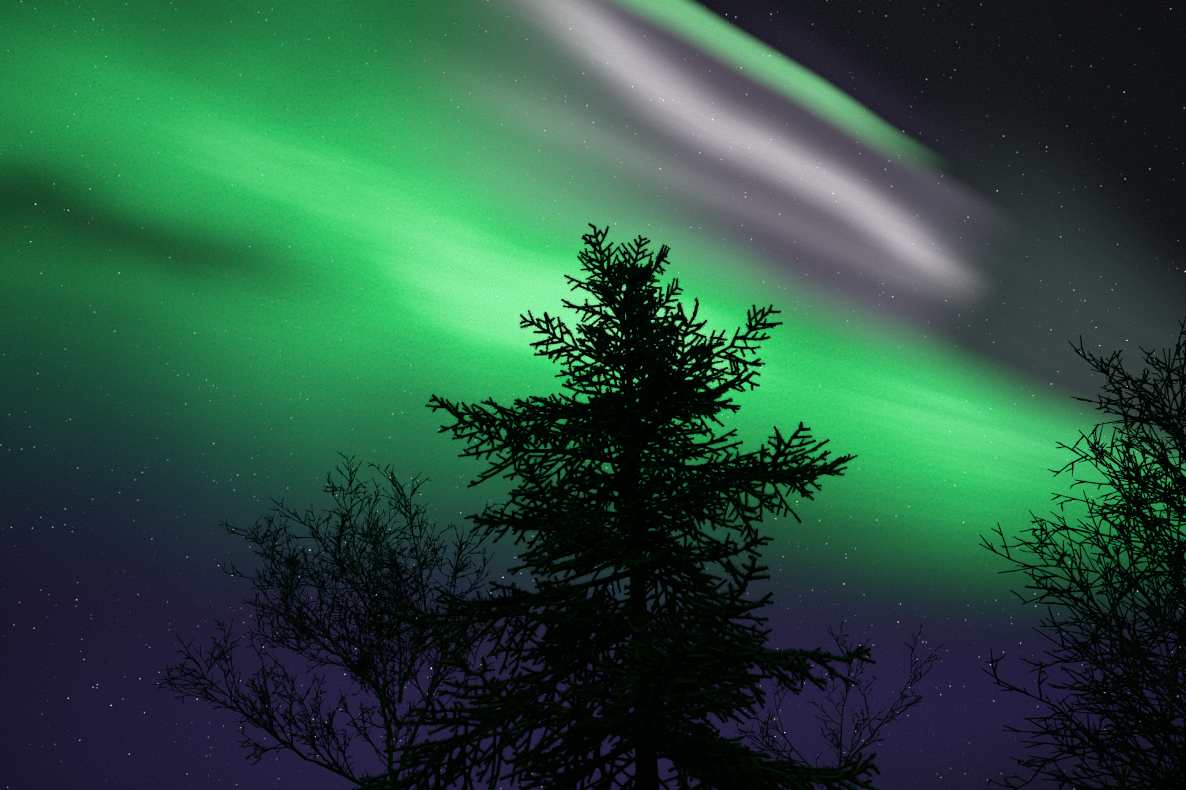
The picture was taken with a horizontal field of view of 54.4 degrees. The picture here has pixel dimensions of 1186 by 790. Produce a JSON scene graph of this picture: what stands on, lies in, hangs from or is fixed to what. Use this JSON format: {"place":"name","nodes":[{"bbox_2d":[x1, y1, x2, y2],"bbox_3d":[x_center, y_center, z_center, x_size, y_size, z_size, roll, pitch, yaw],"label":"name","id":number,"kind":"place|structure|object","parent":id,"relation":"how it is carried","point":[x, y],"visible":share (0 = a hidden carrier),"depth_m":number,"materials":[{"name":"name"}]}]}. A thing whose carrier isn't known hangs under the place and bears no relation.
{"place":"outdoors","nodes":[
{"label":"outdoors","id":0,"kind":"place"},
{"bbox_2d":[0,0,1185,789],"label":"sky","id":1,"kind":"structure","parent":0,"point":[246,245],"materials":[{"name":"green"}]},
{"bbox_3d":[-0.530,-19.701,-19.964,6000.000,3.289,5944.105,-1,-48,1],"label":"ground","id":2,"kind":"structure","parent":0,"visible":0},
{"bbox_2d":[153,451,524,789],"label":"bare tree","id":3,"kind":"object","parent":2,"relation":"on","point":[360,667],"visible":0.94,"depth_m":8.22,"materials":[{"name":"black plant"}]},
{"bbox_2d":[352,222,880,789],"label":"spruce","id":4,"kind":"object","parent":2,"relation":"on","point":[680,672],"visible":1,"depth_m":6.08,"materials":[{"name":"black plant"}]},
{"bbox_2d":[734,621,944,789],"bbox_3d":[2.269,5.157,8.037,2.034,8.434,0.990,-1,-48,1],"label":"bare shrub","id":5,"kind":"object","parent":2,"relation":"on","point":[765,722],"visible":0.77,"depth_m":10.37,"materials":[{"name":"black plant"}]},
{"bbox_2d":[979,316,1185,789],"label":"bare tree","id":6,"kind":"object","parent":2,"relation":"on","point":[1136,653],"visible":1,"depth_m":3.46,"materials":[{"name":"black plant"}]}
]}

